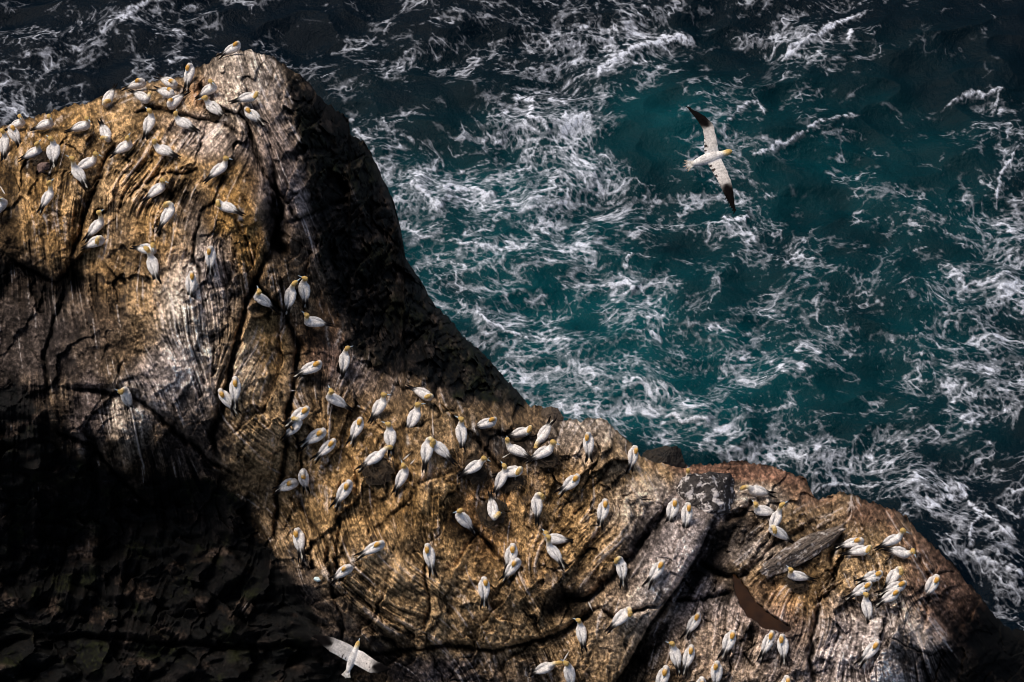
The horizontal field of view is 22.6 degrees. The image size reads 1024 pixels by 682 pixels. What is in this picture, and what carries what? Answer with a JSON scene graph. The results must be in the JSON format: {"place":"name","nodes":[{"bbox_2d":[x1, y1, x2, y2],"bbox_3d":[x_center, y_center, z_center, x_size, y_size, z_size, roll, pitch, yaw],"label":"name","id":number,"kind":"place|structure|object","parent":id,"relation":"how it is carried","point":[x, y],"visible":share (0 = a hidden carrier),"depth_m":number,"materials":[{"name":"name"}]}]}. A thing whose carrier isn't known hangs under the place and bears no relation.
{"place":"outdoors","nodes":[
{"label":"outdoors","id":0,"kind":"place"},
{"bbox_2d":[312,634,391,677],"bbox_3d":[-4.031,7.913,63.971,2.172,0.268,1.074,20,90,3],"label":"flying gannet","id":1,"kind":"object","parent":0,"point":[351,655],"visible":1,"depth_m":63.90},
{"bbox_2d":[0,49,1023,681],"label":"rocky headland","id":2,"kind":"structure","parent":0,"point":[148,537],"depth_m":77.49,"materials":[{"name":"stone"}]},
{"bbox_2d":[0,128,9,161],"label":"gannet","id":3,"kind":"object","parent":2,"relation":"on","point":[4,142],"visible":1,"depth_m":81.85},
{"bbox_2d":[18,140,41,161],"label":"gannet","id":4,"kind":"object","parent":2,"relation":"on","point":[33,152],"visible":1,"depth_m":80.49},
{"bbox_2d":[29,114,53,130],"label":"gannet","id":5,"kind":"object","parent":2,"relation":"on","point":[45,124],"visible":1,"depth_m":81.74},
{"bbox_2d":[36,178,53,214],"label":"gannet","id":6,"kind":"object","parent":2,"relation":"on","point":[47,197],"visible":1,"depth_m":78.55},
{"bbox_2d":[46,135,59,169],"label":"gannet","id":7,"kind":"object","parent":2,"relation":"on","point":[53,151],"visible":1,"depth_m":79.73,"materials":[{"name":"white"}]},
{"bbox_2d":[64,116,90,132],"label":"gannet","id":8,"kind":"object","parent":2,"relation":"on","point":[81,126],"visible":1,"depth_m":80.56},
{"bbox_2d":[66,155,91,190],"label":"gannet","id":9,"kind":"object","parent":2,"relation":"on","point":[78,173],"visible":1,"depth_m":79.16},
{"bbox_2d":[69,151,102,174],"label":"gannet","id":10,"kind":"object","parent":2,"relation":"on","point":[86,163],"visible":1,"depth_m":79.48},
{"bbox_2d":[80,235,104,250],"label":"gannet","id":11,"kind":"object","parent":2,"relation":"on","point":[96,241],"visible":1,"depth_m":77.73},
{"bbox_2d":[82,209,103,242],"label":"gannet","id":12,"kind":"object","parent":2,"relation":"on","point":[96,226],"visible":1,"depth_m":78.02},
{"bbox_2d":[108,132,132,157],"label":"gannet","id":13,"kind":"object","parent":2,"relation":"on","point":[124,146],"visible":1,"depth_m":79.31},
{"bbox_2d":[115,386,132,412],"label":"gannet","id":14,"kind":"object","parent":2,"relation":"on","point":[124,392],"visible":1,"depth_m":76.57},
{"bbox_2d":[142,107,155,139],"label":"gannet","id":15,"kind":"object","parent":2,"relation":"on","point":[149,122],"visible":1,"depth_m":80.02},
{"bbox_2d":[141,244,161,283],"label":"gannet","id":16,"kind":"object","parent":2,"relation":"on","point":[152,263],"visible":1,"depth_m":76.03,"materials":[{"name":"white"}]},
{"bbox_2d":[140,178,168,203],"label":"gannet","id":17,"kind":"object","parent":2,"relation":"on","point":[157,189],"visible":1,"depth_m":77.76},
{"bbox_2d":[155,201,174,233],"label":"gannet","id":18,"kind":"object","parent":2,"relation":"on","point":[168,212],"visible":1,"depth_m":76.77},
{"bbox_2d":[152,138,180,158],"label":"gannet","id":19,"kind":"object","parent":2,"relation":"on","point":[163,150],"visible":1,"depth_m":78.84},
{"bbox_2d":[173,109,200,132],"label":"gannet","id":20,"kind":"object","parent":2,"relation":"on","point":[183,122],"visible":1,"depth_m":79.62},
{"bbox_2d":[183,63,194,91],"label":"gannet","id":21,"kind":"object","parent":2,"relation":"on","point":[189,73],"visible":1,"depth_m":81.44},
{"bbox_2d":[185,271,195,297],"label":"gannet","id":22,"kind":"object","parent":2,"relation":"on","point":[190,283],"visible":1,"depth_m":75.04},
{"bbox_2d":[205,246,215,277],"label":"gannet","id":23,"kind":"object","parent":2,"relation":"on","point":[210,256],"visible":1,"depth_m":75.26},
{"bbox_2d":[201,106,224,121],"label":"nest","id":24,"kind":"object","parent":2,"relation":"on","point":[215,117],"visible":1,"depth_m":80.23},
{"bbox_2d":[198,95,227,116],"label":"gannet","id":25,"kind":"object","parent":24,"relation":"on","point":[213,107],"visible":1,"depth_m":80.12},
{"bbox_2d":[202,156,232,183],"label":"gannet","id":26,"kind":"object","parent":2,"relation":"on","point":[218,169],"visible":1,"depth_m":77.39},
{"bbox_2d":[218,388,241,417],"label":"gannet","id":27,"kind":"object","parent":2,"relation":"on","point":[224,397],"visible":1,"depth_m":74.45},
{"bbox_2d":[216,199,245,215],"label":"gannet","id":28,"kind":"object","parent":2,"relation":"on","point":[226,206],"visible":1,"depth_m":75.77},
{"bbox_2d":[229,376,240,411],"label":"gannet","id":29,"kind":"object","parent":2,"relation":"on","point":[235,387],"visible":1,"depth_m":74.26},
{"bbox_2d":[228,91,258,103],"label":"gannet","id":30,"kind":"object","parent":2,"relation":"on","point":[247,97],"visible":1,"depth_m":79.78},
{"bbox_2d":[244,106,268,126],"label":"gannet","id":31,"kind":"object","parent":2,"relation":"on","point":[252,114],"visible":1,"depth_m":79.30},
{"bbox_2d":[253,286,278,311],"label":"gannet","id":32,"kind":"object","parent":2,"relation":"on","point":[259,297],"visible":1,"depth_m":75.63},
{"bbox_2d":[272,478,298,495],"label":"gannet","id":33,"kind":"object","parent":2,"relation":"on","point":[288,484],"visible":1,"depth_m":75.93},
{"bbox_2d":[280,416,302,441],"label":"gannet","id":34,"kind":"object","parent":2,"relation":"on","point":[297,425],"visible":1,"depth_m":74.65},
{"bbox_2d":[283,278,300,317],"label":"gannet","id":35,"kind":"object","parent":2,"relation":"on","point":[289,296],"visible":1,"depth_m":76.26,"materials":[{"name":"white"}]},
{"bbox_2d":[281,406,309,429],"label":"gannet","id":36,"kind":"object","parent":2,"relation":"on","point":[301,413],"visible":1,"depth_m":74.62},
{"bbox_2d":[293,527,305,562],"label":"gannet","id":37,"kind":"object","parent":2,"relation":"on","point":[299,539],"visible":1,"depth_m":75.37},
{"bbox_2d":[298,275,309,309],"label":"gannet","id":38,"kind":"object","parent":2,"relation":"on","point":[304,289],"visible":1,"depth_m":77.13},
{"bbox_2d":[298,468,309,493],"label":"gannet","id":39,"kind":"object","parent":2,"relation":"on","point":[303,476],"visible":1,"depth_m":75.42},
{"bbox_2d":[289,360,321,379],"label":"gannet","id":40,"kind":"object","parent":2,"relation":"on","point":[311,367],"visible":1,"depth_m":75.61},
{"bbox_2d":[296,428,326,450],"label":"gannet","id":41,"kind":"object","parent":2,"relation":"on","point":[316,435],"visible":1,"depth_m":75.04,"materials":[{"name":"white"}]},
{"bbox_2d":[302,311,333,326],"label":"gannet","id":42,"kind":"object","parent":2,"relation":"on","point":[312,321],"visible":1,"depth_m":76.79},
{"bbox_2d":[310,438,335,464],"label":"gannet","id":43,"kind":"object","parent":2,"relation":"on","point":[327,446],"visible":1,"depth_m":75.05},
{"bbox_2d":[326,385,353,412],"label":"gannet","id":44,"kind":"object","parent":2,"relation":"on","point":[332,397],"visible":1,"depth_m":75.46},
{"bbox_2d":[329,479,352,511],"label":"gannet","id":45,"kind":"object","parent":2,"relation":"on","point":[344,490],"visible":1,"depth_m":74.70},
{"bbox_2d":[329,564,353,584],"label":"gannet","id":46,"kind":"object","parent":2,"relation":"on","point":[344,570],"visible":1,"depth_m":73.98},
{"bbox_2d":[339,346,352,377],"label":"gannet","id":47,"kind":"object","parent":2,"relation":"on","point":[344,359],"visible":1,"depth_m":77.09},
{"bbox_2d":[345,417,363,447],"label":"gannet","id":48,"kind":"object","parent":2,"relation":"on","point":[357,426],"visible":1,"depth_m":75.51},
{"bbox_2d":[353,540,384,561],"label":"gannet","id":49,"kind":"object","parent":2,"relation":"on","point":[374,547],"visible":1,"depth_m":73.72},
{"bbox_2d":[355,445,392,472],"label":"gannet","id":50,"kind":"object","parent":2,"relation":"on","point":[374,457],"visible":1,"depth_m":74.95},
{"bbox_2d":[359,453,395,491],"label":"nest","id":51,"kind":"object","parent":2,"relation":"on","point":[382,469],"visible":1,"depth_m":74.79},
{"bbox_2d":[367,392,390,423],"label":"gannet","id":52,"kind":"object","parent":2,"relation":"on","point":[379,406],"visible":1,"depth_m":75.91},
{"bbox_2d":[381,421,396,456],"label":"gannet","id":53,"kind":"object","parent":2,"relation":"on","point":[390,437],"visible":1,"depth_m":75.21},
{"bbox_2d":[391,460,408,496],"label":"gannet","id":54,"kind":"object","parent":2,"relation":"on","point":[401,476],"visible":1,"depth_m":74.70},
{"bbox_2d":[407,402,425,427],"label":"gannet","id":55,"kind":"object","parent":2,"relation":"on","point":[413,416],"visible":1,"depth_m":75.79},
{"bbox_2d":[405,384,433,400],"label":"gannet","id":56,"kind":"object","parent":2,"relation":"on","point":[424,394],"visible":1,"depth_m":76.95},
{"bbox_2d":[420,436,435,472],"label":"gannet","id":57,"kind":"object","parent":2,"relation":"on","point":[426,451],"visible":1,"depth_m":74.58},
{"bbox_2d":[423,543,436,577],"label":"gannet","id":58,"kind":"object","parent":2,"relation":"on","point":[428,554],"visible":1,"depth_m":73.89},
{"bbox_2d":[429,440,457,465],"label":"gannet","id":59,"kind":"object","parent":2,"relation":"on","point":[441,449],"visible":1,"depth_m":74.78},
{"bbox_2d":[455,416,466,451],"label":"gannet","id":60,"kind":"object","parent":2,"relation":"on","point":[461,432],"visible":1,"depth_m":75.37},
{"bbox_2d":[453,508,478,536],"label":"gannet","id":61,"kind":"object","parent":2,"relation":"on","point":[463,519],"visible":1,"depth_m":74.64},
{"bbox_2d":[458,455,489,478],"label":"gannet","id":62,"kind":"object","parent":2,"relation":"on","point":[474,466],"visible":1,"depth_m":74.94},
{"bbox_2d":[465,455,490,485],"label":"nest","id":63,"kind":"object","parent":2,"relation":"on","point":[478,476],"visible":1,"depth_m":75.22,"materials":[{"name":"plant"}]},
{"bbox_2d":[478,576,489,609],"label":"gannet","id":64,"kind":"object","parent":2,"relation":"on","point":[484,587],"visible":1,"depth_m":73.83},
{"bbox_2d":[475,491,506,530],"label":"nest","id":65,"kind":"object","parent":2,"relation":"on","point":[485,518],"visible":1,"depth_m":74.78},
{"bbox_2d":[487,490,500,520],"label":"gannet","id":66,"kind":"object","parent":65,"relation":"on","point":[494,513],"visible":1,"depth_m":74.66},
{"bbox_2d":[498,558,521,585],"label":"gannet","id":67,"kind":"object","parent":2,"relation":"on","point":[513,566],"visible":1,"depth_m":73.99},
{"bbox_2d":[503,543,517,576],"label":"gannet","id":68,"kind":"object","parent":2,"relation":"on","point":[511,553],"visible":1,"depth_m":74.11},
{"bbox_2d":[494,476,529,492],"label":"nest","id":69,"kind":"object","parent":2,"relation":"on","point":[508,486],"visible":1,"depth_m":75.42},
{"bbox_2d":[492,462,507,496],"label":"gannet","id":70,"kind":"object","parent":69,"relation":"on","point":[500,479],"visible":1,"depth_m":75.28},
{"bbox_2d":[502,425,531,438],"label":"gannet","id":71,"kind":"object","parent":2,"relation":"on","point":[520,432],"visible":0.96,"depth_m":77.68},
{"bbox_2d":[505,436,533,460],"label":"gannet","id":72,"kind":"object","parent":2,"relation":"on","point":[516,450],"visible":1,"depth_m":75.93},
{"bbox_2d":[531,492,545,525],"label":"gannet","id":73,"kind":"object","parent":2,"relation":"on","point":[536,502],"visible":1,"depth_m":74.97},
{"bbox_2d":[534,416,556,447],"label":"gannet","id":74,"kind":"object","parent":2,"relation":"on","point":[543,433],"visible":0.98,"depth_m":77.25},
{"bbox_2d":[528,660,562,676],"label":"gannet","id":75,"kind":"object","parent":2,"relation":"on","point":[544,667],"visible":1,"depth_m":74.35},
{"bbox_2d":[535,445,562,468],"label":"nest","id":76,"kind":"object","parent":2,"relation":"on","point":[552,460],"visible":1,"depth_m":75.90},
{"bbox_2d":[524,439,559,463],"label":"gannet","id":77,"kind":"object","parent":76,"relation":"on","point":[542,452],"visible":1,"depth_m":75.81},
{"bbox_2d":[541,406,563,421],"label":"boulder","id":78,"kind":"object","parent":2,"relation":"on","point":[554,413],"visible":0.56,"depth_m":80.69,"materials":[{"name":"stone"}]},
{"bbox_2d":[542,533,568,570],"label":"gannet","id":79,"kind":"object","parent":2,"relation":"on","point":[553,552],"visible":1,"depth_m":74.15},
{"bbox_2d":[542,529,573,543],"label":"gannet","id":80,"kind":"object","parent":2,"relation":"on","point":[556,538],"visible":0.97,"depth_m":74.70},
{"bbox_2d":[554,473,579,498],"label":"gannet","id":81,"kind":"object","parent":2,"relation":"on","point":[570,482],"visible":1,"depth_m":75.45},
{"bbox_2d":[561,659,575,681],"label":"gannet","id":82,"kind":"object","parent":2,"relation":"on","point":[569,673],"visible":1,"depth_m":73.83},
{"bbox_2d":[573,618,586,653],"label":"gannet","id":83,"kind":"object","parent":2,"relation":"on","point":[581,632],"visible":1,"depth_m":73.99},
{"bbox_2d":[583,432,593,464],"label":"gannet","id":84,"kind":"object","parent":2,"relation":"on","point":[588,442],"visible":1,"depth_m":76.28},
{"bbox_2d":[596,498,609,530],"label":"gannet","id":85,"kind":"object","parent":2,"relation":"on","point":[603,509],"visible":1,"depth_m":75.16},
{"bbox_2d":[604,606,632,634],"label":"gannet","id":86,"kind":"object","parent":2,"relation":"on","point":[622,616],"visible":1,"depth_m":73.57,"materials":[{"name":"white"}]},
{"bbox_2d":[613,556,627,588],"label":"gannet","id":87,"kind":"object","parent":2,"relation":"on","point":[620,565],"visible":1,"depth_m":74.11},
{"bbox_2d":[626,445,637,473],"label":"gannet","id":88,"kind":"object","parent":2,"relation":"on","point":[632,455],"visible":1,"depth_m":76.90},
{"bbox_2d":[642,560,664,589],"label":"gannet","id":89,"kind":"object","parent":2,"relation":"on","point":[656,570],"visible":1,"depth_m":73.94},
{"bbox_2d":[642,446,685,467],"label":"boulder","id":90,"kind":"object","parent":2,"relation":"on","point":[671,456],"visible":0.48,"depth_m":79.34,"materials":[{"name":"stone"}]},
{"bbox_2d":[665,498,678,522],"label":"gannet","id":91,"kind":"object","parent":2,"relation":"on","point":[672,509],"visible":1,"depth_m":75.71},
{"bbox_2d":[667,641,682,676],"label":"gannet","id":92,"kind":"object","parent":2,"relation":"on","point":[675,655],"visible":1,"depth_m":74.02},
{"bbox_2d":[679,644,694,678],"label":"gannet","id":93,"kind":"object","parent":2,"relation":"on","point":[688,655],"visible":1,"depth_m":74.01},
{"bbox_2d":[681,502,692,527],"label":"gannet","id":94,"kind":"object","parent":2,"relation":"on","point":[686,513],"visible":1,"depth_m":75.60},
{"bbox_2d":[680,612,700,639],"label":"gannet","id":95,"kind":"object","parent":2,"relation":"on","point":[694,621],"visible":1,"depth_m":74.80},
{"bbox_2d":[676,471,734,514],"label":"boulder","id":96,"kind":"object","parent":2,"relation":"on","point":[710,492],"visible":0.89,"depth_m":76.86,"materials":[{"name":"stone"}]},
{"bbox_2d":[710,660,722,681],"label":"gannet","id":97,"kind":"object","parent":2,"relation":"on","point":[716,672],"visible":1,"depth_m":73.62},
{"bbox_2d":[717,630,735,662],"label":"gannet","id":98,"kind":"object","parent":2,"relation":"on","point":[728,640],"visible":1,"depth_m":74.05,"materials":[{"name":"white"}]},
{"bbox_2d":[738,485,776,497],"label":"gannet","id":99,"kind":"object","parent":2,"relation":"on","point":[755,490],"visible":1,"depth_m":77.94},
{"bbox_2d":[733,574,790,631],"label":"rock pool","id":100,"kind":"object","parent":2,"relation":"on","point":[751,608],"visible":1,"depth_m":75.17,"materials":[{"name":"liquid"}]},
{"bbox_2d":[756,630,774,662],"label":"gannet","id":101,"kind":"object","parent":2,"relation":"on","point":[768,641],"visible":1,"depth_m":73.97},
{"bbox_2d":[751,499,782,515],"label":"gannet","id":102,"kind":"object","parent":2,"relation":"on","point":[762,510],"visible":1,"depth_m":77.00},
{"bbox_2d":[768,501,787,538],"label":"gannet","id":103,"kind":"object","parent":2,"relation":"on","point":[775,517],"visible":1,"depth_m":76.86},
{"bbox_2d":[768,524,793,543],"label":"gannet","id":104,"kind":"object","parent":2,"relation":"on","point":[778,532],"visible":1,"depth_m":76.59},
{"bbox_2d":[777,634,788,666],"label":"gannet","id":105,"kind":"object","parent":2,"relation":"on","point":[782,644],"visible":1,"depth_m":73.93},
{"bbox_2d":[783,567,810,593],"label":"nest","id":106,"kind":"object","parent":2,"relation":"on","point":[797,586],"visible":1,"depth_m":75.74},
{"bbox_2d":[786,565,816,581],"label":"gannet","id":107,"kind":"object","parent":106,"relation":"on","point":[793,575],"visible":1,"depth_m":75.73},
{"bbox_2d":[759,524,845,578],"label":"leaning slab","id":108,"kind":"structure","parent":2,"relation":"on","point":[803,549],"depth_m":76.32,"materials":[{"name":"stone"}]},
{"bbox_2d":[833,537,863,549],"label":"gannet","id":109,"kind":"object","parent":2,"relation":"on","point":[851,542],"visible":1,"depth_m":76.64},
{"bbox_2d":[839,545,871,555],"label":"gannet","id":110,"kind":"object","parent":2,"relation":"on","point":[860,550],"visible":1,"depth_m":76.30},
{"bbox_2d":[842,581,871,601],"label":"gannet","id":111,"kind":"object","parent":2,"relation":"on","point":[859,588],"visible":1,"depth_m":74.91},
{"bbox_2d":[853,640,879,668],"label":"gannet","id":112,"kind":"object","parent":2,"relation":"on","point":[871,649],"visible":1,"depth_m":73.85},
{"bbox_2d":[860,592,872,623],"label":"gannet","id":113,"kind":"object","parent":2,"relation":"on","point":[866,607],"visible":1,"depth_m":74.71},
{"bbox_2d":[854,570,882,584],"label":"gannet","id":114,"kind":"object","parent":2,"relation":"on","point":[873,576],"visible":1,"depth_m":75.35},
{"bbox_2d":[872,589,899,607],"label":"gannet","id":115,"kind":"object","parent":2,"relation":"on","point":[890,595],"visible":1,"depth_m":75.08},
{"bbox_2d":[874,580,906,597],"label":"gannet","id":116,"kind":"object","parent":2,"relation":"on","point":[901,586],"visible":1,"depth_m":75.36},
{"bbox_2d":[873,528,909,550],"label":"gannet","id":117,"kind":"object","parent":2,"relation":"on","point":[891,540],"visible":1,"depth_m":76.89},
{"bbox_2d":[882,566,903,588],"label":"gannet","id":118,"kind":"object","parent":2,"relation":"on","point":[895,574],"visible":1,"depth_m":75.70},
{"bbox_2d":[881,546,915,557],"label":"gannet","id":119,"kind":"object","parent":2,"relation":"on","point":[900,552],"visible":1,"depth_m":76.69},
{"bbox_2d":[924,574,939,600],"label":"gannet","id":120,"kind":"object","parent":2,"relation":"on","point":[931,584],"visible":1,"depth_m":76.77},
{"bbox_2d":[0,0,1023,630],"bbox_3d":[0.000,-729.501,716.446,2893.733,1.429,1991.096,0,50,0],"label":"sea","id":121,"kind":"structure","parent":0,"point":[832,304],"depth_m":109.59,"materials":[{"name":"liquid"}]},
{"bbox_2d":[683,106,735,213],"bbox_3d":[3.870,-3.531,50.000,1.074,0.194,2.322,-18,83,0],"label":"flying gannet","id":122,"kind":"object","parent":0,"point":[712,156],"visible":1,"depth_m":49.94,"materials":[{"name":"white"}]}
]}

